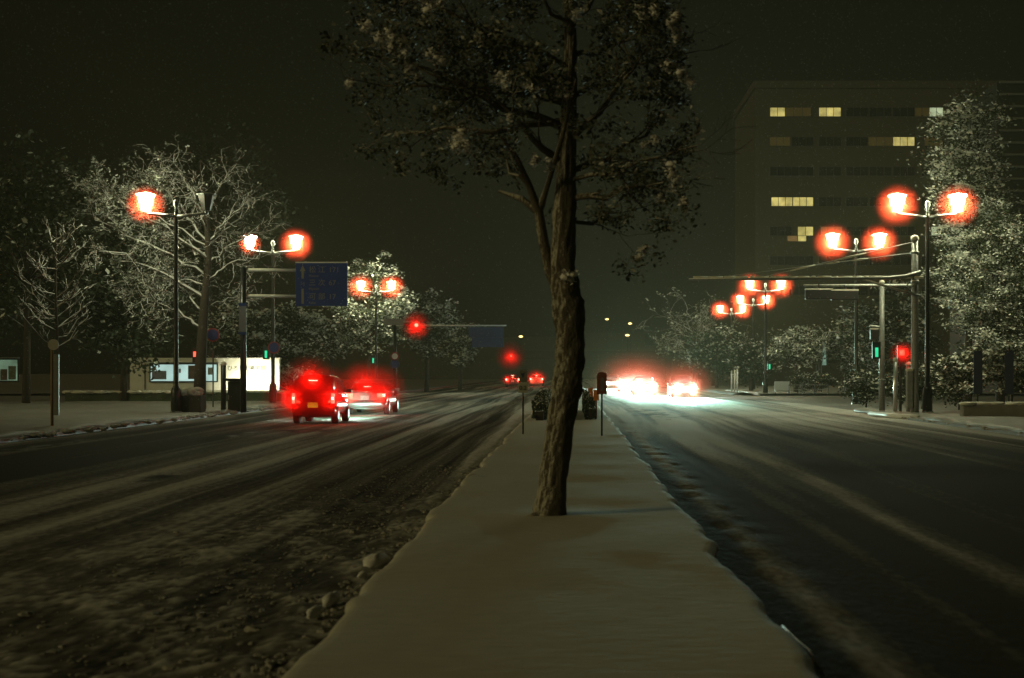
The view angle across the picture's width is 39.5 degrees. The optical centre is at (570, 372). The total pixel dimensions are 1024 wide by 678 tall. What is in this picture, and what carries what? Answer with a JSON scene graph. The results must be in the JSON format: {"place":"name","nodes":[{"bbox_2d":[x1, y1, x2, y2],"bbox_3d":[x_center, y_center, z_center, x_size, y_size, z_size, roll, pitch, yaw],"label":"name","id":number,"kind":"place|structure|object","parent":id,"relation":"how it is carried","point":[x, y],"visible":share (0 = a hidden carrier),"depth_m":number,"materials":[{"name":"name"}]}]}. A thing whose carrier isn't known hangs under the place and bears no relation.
{"place":"outdoors","nodes":[
{"label":"outdoors","id":0,"kind":"place"},
{"bbox_2d":[0,357,19,381],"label":"poster case","id":1,"kind":"object","parent":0,"point":[9,374],"visible":1,"depth_m":91.98,"materials":[{"name":"paint"}]},
{"bbox_2d":[0,399,291,438],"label":"pavement","id":2,"kind":"structure","parent":0,"point":[18,418],"depth_m":56.09,"materials":[{"name":"snow"}]},
{"bbox_2d":[48,339,58,425],"bbox_3d":[-15.620,0.324,42.985,0.330,2.653,0.119,0,0,0],"label":"bus stop post","id":3,"kind":"object","parent":2,"relation":"on","point":[53,344],"visible":0.95,"depth_m":42.97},
{"bbox_2d":[11,216,96,353],"bbox_3d":[-20.306,-2.295,56.040,3.011,7.967,2.750,0,0,0],"label":"young tree","id":4,"kind":"object","parent":2,"relation":"on","point":[56,304],"visible":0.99,"depth_m":55.94,"materials":[{"name":"grey plant"}]},
{"bbox_2d":[62,390,290,400],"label":"clipped hedge","id":5,"kind":"object","parent":2,"relation":"on","point":[132,395],"visible":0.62,"depth_m":80.00,"materials":[{"name":"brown plant"}]},
{"bbox_2d":[62,132,291,394],"bbox_3d":[-17.335,-4.465,62.865,10.134,12.144,5.401,0,0,0],"label":"bare tree","id":6,"kind":"object","parent":2,"relation":"on","point":[201,354],"visible":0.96,"depth_m":62.44,"materials":[{"name":"grey plant"}]},
{"bbox_2d":[143,192,215,411],"bbox_3d":[-15.900,-2.810,57.300,3.150,8.920,0.820,0,0,0],"label":"street lamp","id":7,"kind":"object","parent":2,"relation":"on","point":[206,199],"visible":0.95,"depth_m":57.22,"materials":[{"name":"metal"}]},
{"bbox_2d":[181,387,205,411],"bbox_3d":[-15.553,1.121,57.844,1.274,1.059,0.958,0,0,0],"label":"planter","id":8,"kind":"object","parent":2,"relation":"on","point":[198,403],"visible":0.94,"depth_m":57.40,"materials":[{"name":"stone"}]},
{"bbox_2d":[207,328,219,406],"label":"round sign","id":9,"kind":"object","parent":2,"relation":"on","point":[213,334],"visible":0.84,"depth_m":65.93,"materials":[{"name":"metal"}]},
{"bbox_2d":[220,361,226,409],"bbox_3d":[-14.648,0.594,60.000,0.255,2.112,0.255,0,0,0],"label":"dark post","id":10,"kind":"object","parent":2,"relation":"on","point":[223,364],"visible":0.89,"depth_m":59.91,"materials":[{"name":"metal"}]},
{"bbox_2d":[225,378,239,410],"bbox_3d":[-14.222,0.950,60.200,0.760,1.400,0.560,0,0,0],"label":"roadside cabinet","id":11,"kind":"object","parent":2,"relation":"on","point":[234,393],"visible":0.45,"depth_m":60.00,"materials":[{"name":"metal"}]},
{"bbox_2d":[248,240,297,402],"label":"street lamp","id":12,"kind":"object","parent":2,"relation":"on","point":[272,321],"visible":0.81,"depth_m":74.93,"materials":[{"name":"metal"}]},
{"bbox_2d":[268,342,279,403],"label":"round sign","id":13,"kind":"object","parent":2,"relation":"on","point":[273,347],"visible":0.95,"depth_m":74.33,"materials":[{"name":"metal"}]},
{"bbox_2d":[0,379,505,393],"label":"pavement","id":14,"kind":"structure","parent":0,"point":[403,385],"depth_m":163.58,"materials":[{"name":"snow"}]},
{"bbox_2d":[360,284,392,378],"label":"street lamp","id":15,"kind":"object","parent":14,"relation":"on","point":[376,292],"visible":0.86,"depth_m":112.53,"materials":[{"name":"metal"}]},
{"bbox_2d":[0,0,1010,406],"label":"falling snow","id":16,"kind":"structure","parent":0,"point":[474,234],"depth_m":55.46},
{"bbox_2d":[0,379,1023,677],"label":"road","id":17,"kind":"structure","parent":0,"point":[856,545],"depth_m":16.74,"materials":[{"name":"asphalt"}]},
{"bbox_2d":[0,380,504,442],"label":"kerb","id":18,"kind":"structure","parent":17,"relation":"on","point":[5,440],"depth_m":46.52,"materials":[{"name":"concrete"}]},
{"bbox_2d":[239,262,347,411],"bbox_3d":[-11.450,-1.455,58.787,4.484,6.211,0.294,0,0,0],"label":"direction sign","id":19,"kind":"object","parent":17,"relation":"on","point":[325,288],"visible":1,"depth_m":58.70,"materials":[{"name":"metal"}]},
{"bbox_2d":[292,374,351,422],"bbox_3d":[-8.604,0.900,49.163,1.820,1.659,3.474,0,0,0],"label":"car","id":20,"kind":"object","parent":17,"relation":"on","point":[312,398],"visible":1,"depth_m":47.53,"materials":[{"name":"red paint"}]},
{"bbox_2d":[322,591,340,607],"bbox_3d":[-1.776,1.681,10.543,0.100,0.097,0.305,0,6,14],"label":"snow lump","id":21,"kind":"object","parent":17,"relation":"on","point":[330,599],"visible":0.99,"depth_m":10.48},
{"bbox_2d":[345,379,398,413],"bbox_3d":[-8.358,1.005,60.063,2.080,1.449,4.674,0,0,0],"label":"car","id":22,"kind":"object","parent":17,"relation":"on","point":[374,393],"visible":0.9,"depth_m":58.41,"materials":[{"name":"silver metal"}]},
{"bbox_2d":[397,287,466,391],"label":"evergreen tree","id":23,"kind":"object","parent":17,"relation":"on","point":[430,316],"visible":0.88,"depth_m":125.23,"materials":[{"name":"green plant"}]},
{"bbox_2d":[383,319,506,394],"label":"gantry sign","id":24,"kind":"object","parent":17,"relation":"on","point":[489,336],"visible":0.94,"depth_m":105.84,"materials":[{"name":"metal"}]},
{"bbox_2d":[433,318,482,389],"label":"evergreen tree","id":25,"kind":"object","parent":17,"relation":"on","point":[463,352],"visible":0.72,"depth_m":139.23,"materials":[{"name":"green plant"}]},
{"bbox_2d":[0,404,1022,677],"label":"slush","id":26,"kind":"object","parent":17,"relation":"on","point":[270,664],"visible":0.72,"depth_m":11.69,"materials":[{"name":"snow"}]},
{"bbox_2d":[363,553,390,568],"bbox_3d":[-1.719,1.681,12.578,0.180,0.176,0.551,0,6,14],"label":"snow lump","id":27,"kind":"object","parent":26,"relation":"on","point":[377,561],"visible":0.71,"depth_m":12.48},
{"bbox_2d":[498,351,674,381],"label":"footbridge","id":28,"kind":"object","parent":17,"relation":"on","point":[588,354],"visible":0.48,"depth_m":240.00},
{"bbox_2d":[616,374,634,391],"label":"car","id":29,"kind":"object","parent":17,"relation":"on","point":[624,380],"visible":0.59,"depth_m":125.30,"materials":[{"name":"paint"}]},
{"bbox_2d":[630,376,656,394],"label":"car","id":30,"kind":"object","parent":17,"relation":"on","point":[640,384],"visible":1,"depth_m":106.75,"materials":[{"name":"paint"}]},
{"bbox_2d":[667,375,696,396],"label":"car","id":31,"kind":"object","parent":17,"relation":"on","point":[675,383],"visible":1,"depth_m":98.28,"materials":[{"name":"paint"}]},
{"bbox_2d":[654,383,1023,435],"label":"kerb","id":32,"kind":"structure","parent":17,"relation":"on","point":[971,427],"depth_m":45.25,"materials":[{"name":"concrete"}]},
{"bbox_2d":[868,411,919,418],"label":"corner kerb","id":33,"kind":"structure","parent":17,"relation":"on","point":[886,415],"depth_m":53.96,"materials":[{"name":"white paint"}]},
{"bbox_2d":[0,374,1023,410],"bbox_3d":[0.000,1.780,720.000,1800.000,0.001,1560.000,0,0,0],"label":"ground","id":34,"kind":"structure","parent":0,"point":[836,400],"depth_m":104.78,"materials":[{"name":"snow"}]},
{"bbox_2d":[0,126,156,402],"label":"evergreen tree","id":35,"kind":"object","parent":34,"relation":"on","point":[28,215],"visible":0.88,"depth_m":73.43,"materials":[{"name":"green plant"}]},
{"bbox_2d":[40,210,198,400],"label":"evergreen tree","id":36,"kind":"object","parent":34,"relation":"on","point":[118,321],"visible":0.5,"depth_m":78.94,"materials":[{"name":"green plant"}]},
{"bbox_2d":[130,358,281,389],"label":"museum wall","id":37,"kind":"structure","parent":34,"relation":"on","point":[258,373],"depth_m":95.00,"materials":[{"name":"paint"}]},
{"bbox_2d":[150,362,218,381],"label":"poster case","id":38,"kind":"object","parent":37,"relation":"attached to","point":[165,374],"visible":0.64,"depth_m":94.82,"materials":[{"name":"paint"}]},
{"bbox_2d":[108,112,307,357],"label":"evergreen tree","id":39,"kind":"object","parent":34,"relation":"on","point":[191,163],"visible":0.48,"depth_m":111.37,"materials":[{"name":"green plant"}]},
{"bbox_2d":[178,289,308,357],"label":"evergreen tree","id":40,"kind":"object","parent":34,"relation":"on","point":[225,340],"visible":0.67,"depth_m":99.34,"materials":[{"name":"green plant"}]},
{"bbox_2d":[236,300,342,396],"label":"evergreen tree","id":41,"kind":"object","parent":34,"relation":"on","point":[303,323],"visible":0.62,"depth_m":102.22,"materials":[{"name":"green plant"}]},
{"bbox_2d":[281,363,316,395],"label":"bush","id":42,"kind":"object","parent":34,"relation":"on","point":[288,383],"visible":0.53,"depth_m":96.54,"materials":[{"name":"green plant"}]},
{"bbox_2d":[294,315,366,375],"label":"evergreen tree","id":43,"kind":"object","parent":34,"relation":"on","point":[337,335],"visible":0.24,"depth_m":121.29,"materials":[{"name":"green plant"}]},
{"bbox_2d":[322,250,423,378],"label":"evergreen tree","id":44,"kind":"object","parent":34,"relation":"on","point":[362,312],"visible":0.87,"depth_m":116.36,"materials":[{"name":"green plant"}]},
{"bbox_2d":[304,322,556,379],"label":"distant building","id":45,"kind":"structure","parent":34,"relation":"on","point":[487,360],"depth_m":330.00,"materials":[{"name":"concrete"}]},
{"bbox_2d":[582,333,707,378],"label":"distant building","id":46,"kind":"structure","parent":34,"relation":"on","point":[610,342],"depth_m":380.00,"materials":[{"name":"concrete"}]},
{"bbox_2d":[674,323,755,387],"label":"evergreen tree","id":47,"kind":"object","parent":34,"relation":"on","point":[702,357],"visible":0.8,"depth_m":149.12,"materials":[{"name":"green plant"}]},
{"bbox_2d":[719,335,790,389],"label":"evergreen tree","id":48,"kind":"object","parent":34,"relation":"on","point":[749,367],"visible":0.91,"depth_m":127.42,"materials":[{"name":"green plant"}]},
{"bbox_2d":[760,324,837,391],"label":"evergreen tree","id":49,"kind":"object","parent":34,"relation":"on","point":[811,355],"visible":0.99,"depth_m":117.27,"materials":[{"name":"green plant"}]},
{"bbox_2d":[813,318,875,390],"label":"evergreen tree","id":50,"kind":"object","parent":34,"relation":"on","point":[833,349],"visible":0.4,"depth_m":120.31,"materials":[{"name":"green plant"}]},
{"bbox_2d":[831,238,880,403],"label":"street lamp","id":51,"kind":"object","parent":34,"relation":"on","point":[856,251],"visible":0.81,"depth_m":73.93,"materials":[{"name":"metal"}]},
{"bbox_2d":[836,364,890,406],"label":"bush","id":52,"kind":"object","parent":34,"relation":"on","point":[854,385],"visible":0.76,"depth_m":69.64,"materials":[{"name":"green plant"}]},
{"bbox_2d":[733,81,998,385],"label":"office building","id":53,"kind":"structure","parent":34,"relation":"on","point":[814,183],"depth_m":176.00,"materials":[{"name":"grey"}]},
{"bbox_2d":[769,167,791,175],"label":"window","id":54,"kind":"structure","parent":53,"relation":"in","point":[773,171],"depth_m":175.89,"materials":[{"name":"black glass"}]},
{"bbox_2d":[769,226,791,235],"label":"window","id":55,"kind":"structure","parent":53,"relation":"in","point":[773,230],"depth_m":175.89,"materials":[{"name":"black glass"}]},
{"bbox_2d":[769,256,791,264],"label":"window","id":56,"kind":"structure","parent":53,"relation":"in","point":[773,260],"depth_m":175.89,"materials":[{"name":"black glass"}]},
{"bbox_2d":[771,197,792,206],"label":"window","id":57,"kind":"structure","parent":53,"relation":"in","point":[779,201],"depth_m":175.89,"materials":[{"name":"yellow"}]},
{"bbox_2d":[785,107,811,116],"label":"window","id":58,"kind":"structure","parent":53,"relation":"in","point":[789,111],"depth_m":175.89,"materials":[{"name":"brown"}]},
{"bbox_2d":[791,137,813,145],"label":"window","id":59,"kind":"structure","parent":53,"relation":"in","point":[795,141],"depth_m":175.89,"materials":[{"name":"black glass"}]},
{"bbox_2d":[791,167,813,175],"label":"window","id":60,"kind":"structure","parent":53,"relation":"in","point":[796,171],"depth_m":175.89,"materials":[{"name":"black glass"}]},
{"bbox_2d":[791,256,813,264],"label":"window","id":61,"kind":"structure","parent":53,"relation":"in","point":[796,260],"depth_m":175.89,"materials":[{"name":"black glass"}]},
{"bbox_2d":[792,197,813,206],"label":"window","id":62,"kind":"structure","parent":53,"relation":"in","point":[797,201],"depth_m":175.89,"materials":[{"name":"yellow"}]},
{"bbox_2d":[818,107,840,116],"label":"window","id":63,"kind":"structure","parent":53,"relation":"in","point":[822,111],"depth_m":175.89,"materials":[{"name":"yellow"}]},
{"bbox_2d":[818,137,840,145],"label":"window","id":64,"kind":"structure","parent":53,"relation":"in","point":[822,141],"depth_m":175.89,"materials":[{"name":"black glass"}]},
{"bbox_2d":[818,167,840,175],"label":"window","id":65,"kind":"structure","parent":53,"relation":"in","point":[822,171],"depth_m":175.89,"materials":[{"name":"black glass"}]},
{"bbox_2d":[818,197,840,206],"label":"window","id":66,"kind":"structure","parent":53,"relation":"in","point":[822,201],"depth_m":175.89,"materials":[{"name":"black glass"}]},
{"bbox_2d":[820,226,842,235],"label":"window","id":67,"kind":"structure","parent":53,"relation":"in","point":[824,230],"depth_m":175.89,"materials":[{"name":"brown"}]},
{"bbox_2d":[846,107,867,116],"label":"window","id":68,"kind":"structure","parent":53,"relation":"in","point":[852,111],"depth_m":175.89,"materials":[{"name":"black glass"}]},
{"bbox_2d":[846,197,867,206],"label":"window","id":69,"kind":"structure","parent":53,"relation":"in","point":[850,201],"depth_m":175.89,"materials":[{"name":"black glass"}]},
{"bbox_2d":[846,226,867,235],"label":"window","id":70,"kind":"structure","parent":53,"relation":"in","point":[850,230],"depth_m":175.89,"materials":[{"name":"black glass"}]},
{"bbox_2d":[869,107,891,116],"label":"window","id":71,"kind":"structure","parent":53,"relation":"in","point":[876,111],"depth_m":175.89,"materials":[{"name":"black glass"}]},
{"bbox_2d":[868,137,892,145],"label":"window","id":72,"kind":"structure","parent":53,"relation":"in","point":[872,141],"depth_m":175.89,"materials":[{"name":"brown"}]},
{"bbox_2d":[869,167,891,175],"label":"window","id":73,"kind":"structure","parent":53,"relation":"in","point":[873,171],"depth_m":175.89,"materials":[{"name":"black glass"}]},
{"bbox_2d":[869,197,891,206],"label":"window","id":74,"kind":"structure","parent":53,"relation":"in","point":[873,201],"depth_m":175.89,"materials":[{"name":"black glass"}]},
{"bbox_2d":[869,226,891,235],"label":"window","id":75,"kind":"structure","parent":53,"relation":"in","point":[873,230],"depth_m":175.89,"materials":[{"name":"black glass"}]},
{"bbox_2d":[892,107,914,116],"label":"window","id":76,"kind":"structure","parent":53,"relation":"in","point":[896,111],"depth_m":175.89,"materials":[{"name":"black glass"}]},
{"bbox_2d":[892,167,914,175],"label":"window","id":77,"kind":"structure","parent":53,"relation":"in","point":[896,171],"depth_m":175.89,"materials":[{"name":"black glass"}]},
{"bbox_2d":[892,197,914,206],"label":"window","id":78,"kind":"structure","parent":53,"relation":"in","point":[896,201],"depth_m":175.89,"materials":[{"name":"black glass"}]},
{"bbox_2d":[892,226,914,235],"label":"window","id":79,"kind":"structure","parent":53,"relation":"in","point":[902,230],"depth_m":175.89,"materials":[{"name":"black glass"}]},
{"bbox_2d":[823,280,951,381],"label":"evergreen tree","id":80,"kind":"object","parent":34,"relation":"on","point":[897,337],"visible":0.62,"depth_m":99.26,"materials":[{"name":"green plant"}]},
{"bbox_2d":[867,365,956,408],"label":"bush","id":81,"kind":"object","parent":34,"relation":"on","point":[888,385],"visible":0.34,"depth_m":65.69,"materials":[{"name":"green plant"}]},
{"bbox_2d":[897,79,1023,401],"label":"evergreen tree","id":82,"kind":"object","parent":34,"relation":"on","point":[978,179],"visible":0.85,"depth_m":71.42,"materials":[{"name":"green plant"}]},
{"bbox_2d":[918,183,1023,401],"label":"evergreen tree","id":83,"kind":"object","parent":34,"relation":"on","point":[977,315],"visible":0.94,"depth_m":62.70,"materials":[{"name":"green plant"}]},
{"bbox_2d":[950,81,1023,394],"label":"louvred building","id":84,"kind":"structure","parent":34,"relation":"on","point":[1014,90],"depth_m":112.00,"materials":[{"name":"concrete"}]},
{"bbox_2d":[0,0,1023,373],"label":"sky","id":85,"kind":"structure","parent":0,"point":[27,27],"materials":[{"name":"black"}]},
{"bbox_2d":[654,379,1023,393],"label":"pavement","id":86,"kind":"structure","parent":0,"point":[706,384],"depth_m":141.89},
{"bbox_2d":[632,287,720,385],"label":"bare tree","id":87,"kind":"object","parent":86,"relation":"on","point":[679,342],"visible":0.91,"depth_m":164.50,"materials":[{"name":"grey plant"}]},
{"bbox_2d":[670,296,762,385],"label":"bare tree","id":88,"kind":"object","parent":86,"relation":"on","point":[713,377],"visible":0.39,"depth_m":171.86,"materials":[{"name":"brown plant"}]},
{"bbox_2d":[749,283,781,392],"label":"street lamp","id":89,"kind":"object","parent":86,"relation":"on","point":[765,385],"visible":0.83,"depth_m":110.94,"materials":[{"name":"metal"}]},
{"bbox_2d":[784,370,839,392],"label":"bush","id":90,"kind":"object","parent":86,"relation":"on","point":[819,382],"visible":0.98,"depth_m":112.15,"materials":[{"name":"green plant"}]},
{"bbox_2d":[854,408,1023,432],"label":"pavement","id":91,"kind":"structure","parent":0,"point":[1012,423],"depth_m":49.36,"materials":[{"name":"snow"}]},
{"bbox_2d":[689,235,923,412],"bbox_3d":[9.405,-1.931,56.885,9.371,7.162,0.570,0,0,0],"label":"cantilever mast","id":92,"kind":"object","parent":91,"relation":"on","point":[912,384],"visible":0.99,"depth_m":56.84,"materials":[{"name":"metal"}]},
{"bbox_2d":[803,280,910,409],"bbox_3d":[12.146,-1.136,60.000,4.639,5.573,0.309,0,0,0],"label":"signal mast","id":93,"kind":"object","parent":91,"relation":"on","point":[874,336],"visible":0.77,"depth_m":59.92,"materials":[{"name":"metal"}]},
{"bbox_2d":[805,284,832,299],"bbox_3d":[10.447,-3.394,60.000,1.150,0.650,0.440,0,0,0],"label":"traffic signal","id":94,"kind":"object","parent":93,"relation":"attached to","point":[822,294],"visible":1,"depth_m":59.80,"materials":[{"name":"black plastic"}]},
{"bbox_2d":[831,285,858,299],"bbox_3d":[11.535,-3.358,60.000,1.150,0.650,0.440,0,0,0],"label":"traffic signal","id":95,"kind":"object","parent":93,"relation":"attached to","point":[844,294],"visible":1,"depth_m":59.80,"materials":[{"name":"black plastic"}]},
{"bbox_2d":[893,357,897,410],"bbox_3d":[13.242,0.519,58.000,0.197,2.261,0.197,0,0,0],"label":"post","id":96,"kind":"object","parent":91,"relation":"on","point":[895,387],"visible":0.88,"depth_m":57.93,"materials":[{"name":"metal"}]},
{"bbox_2d":[897,345,905,410],"bbox_3d":[13.722,0.291,59.070,0.340,2.818,0.340,0,0,0],"label":"pedestrian signal","id":97,"kind":"object","parent":91,"relation":"on","point":[901,356],"visible":0.9,"depth_m":58.99,"materials":[{"name":"black plastic"}]},
{"bbox_2d":[895,200,959,411],"bbox_3d":[14.450,-2.810,57.600,3.150,8.920,0.820,0,0,0],"label":"street lamp","id":98,"kind":"object","parent":91,"relation":"on","point":[927,396],"visible":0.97,"depth_m":57.53,"materials":[{"name":"metal"}]},
{"bbox_2d":[919,340,988,409],"bbox_3d":[16.428,0.168,61.113,3.248,3.113,2.865,0,0,0],"label":"bush","id":99,"kind":"object","parent":91,"relation":"on","point":[958,381],"visible":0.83,"depth_m":60.72,"materials":[{"name":"green plant"}]},
{"bbox_2d":[974,349,981,401],"bbox_3d":[15.881,0.377,55.484,0.340,2.545,0.089,0,0,0],"label":"banner post","id":100,"kind":"object","parent":91,"relation":"on","point":[977,372],"visible":0.79,"depth_m":55.44,"materials":[{"name":"paint"}]},
{"bbox_2d":[955,329,1023,401],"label":"bush","id":101,"kind":"object","parent":91,"relation":"on","point":[995,361],"visible":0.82,"depth_m":56.64,"materials":[{"name":"green plant"}]},
{"bbox_2d":[959,402,1023,416],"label":"planter wall","id":102,"kind":"structure","parent":91,"relation":"on","point":[991,408],"depth_m":52.00,"materials":[{"name":"concrete"}]},
{"bbox_2d":[1005,349,1013,401],"bbox_3d":[17.098,0.377,55.484,0.340,2.545,0.089,0,0,0],"label":"banner post","id":103,"kind":"object","parent":91,"relation":"on","point":[1009,370],"visible":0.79,"depth_m":55.44,"materials":[{"name":"paint"}]},
{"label":"median kerb","id":104,"kind":"structure","parent":0,"visible":0},
{"bbox_2d":[282,396,817,677],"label":"median snow","id":105,"kind":"structure","parent":104,"relation":"on","point":[618,570],"depth_m":9.87,"materials":[{"name":"snow"}]},
{"bbox_2d":[518,370,527,433],"bbox_3d":[-1.192,0.750,35.586,0.240,1.600,0.072,0,0,0],"label":"distance marker","id":106,"kind":"object","parent":105,"relation":"on","point":[522,385],"visible":1,"depth_m":35.56,"materials":[{"name":"paint"}]},
{"bbox_2d":[315,0,751,515],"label":"median tree","id":107,"kind":"object","parent":105,"relation":"on","point":[562,277],"visible":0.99,"depth_m":15.04,"materials":[{"name":"brown plant"}]},
{"bbox_2d":[531,387,550,419],"bbox_3d":[-0.986,1.055,51.008,0.520,0.991,12.055,0,0,0],"label":"median hedge","id":108,"kind":"object","parent":105,"relation":"on","point":[540,402],"visible":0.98,"depth_m":45.44,"materials":[{"name":"green plant"}]},
{"bbox_2d":[582,388,595,419],"bbox_3d":[0.644,1.054,52.015,0.380,0.993,12.069,0,0,0],"label":"median hedge","id":109,"kind":"object","parent":105,"relation":"on","point":[588,407],"visible":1,"depth_m":46.58,"materials":[{"name":"green plant"}]},
{"bbox_2d":[597,372,606,435],"bbox_3d":[0.754,0.770,34.386,0.240,1.560,0.072,0,0,0],"label":"delineator","id":110,"kind":"object","parent":105,"relation":"on","point":[601,383],"visible":0.89,"depth_m":34.35,"materials":[{"name":"paint"}]},
{"bbox_2d":[781,625,824,677],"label":"kerb edge","id":111,"kind":"object","parent":105,"relation":"on","point":[817,667],"visible":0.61,"depth_m":7.91,"materials":[{"name":"white paint"}]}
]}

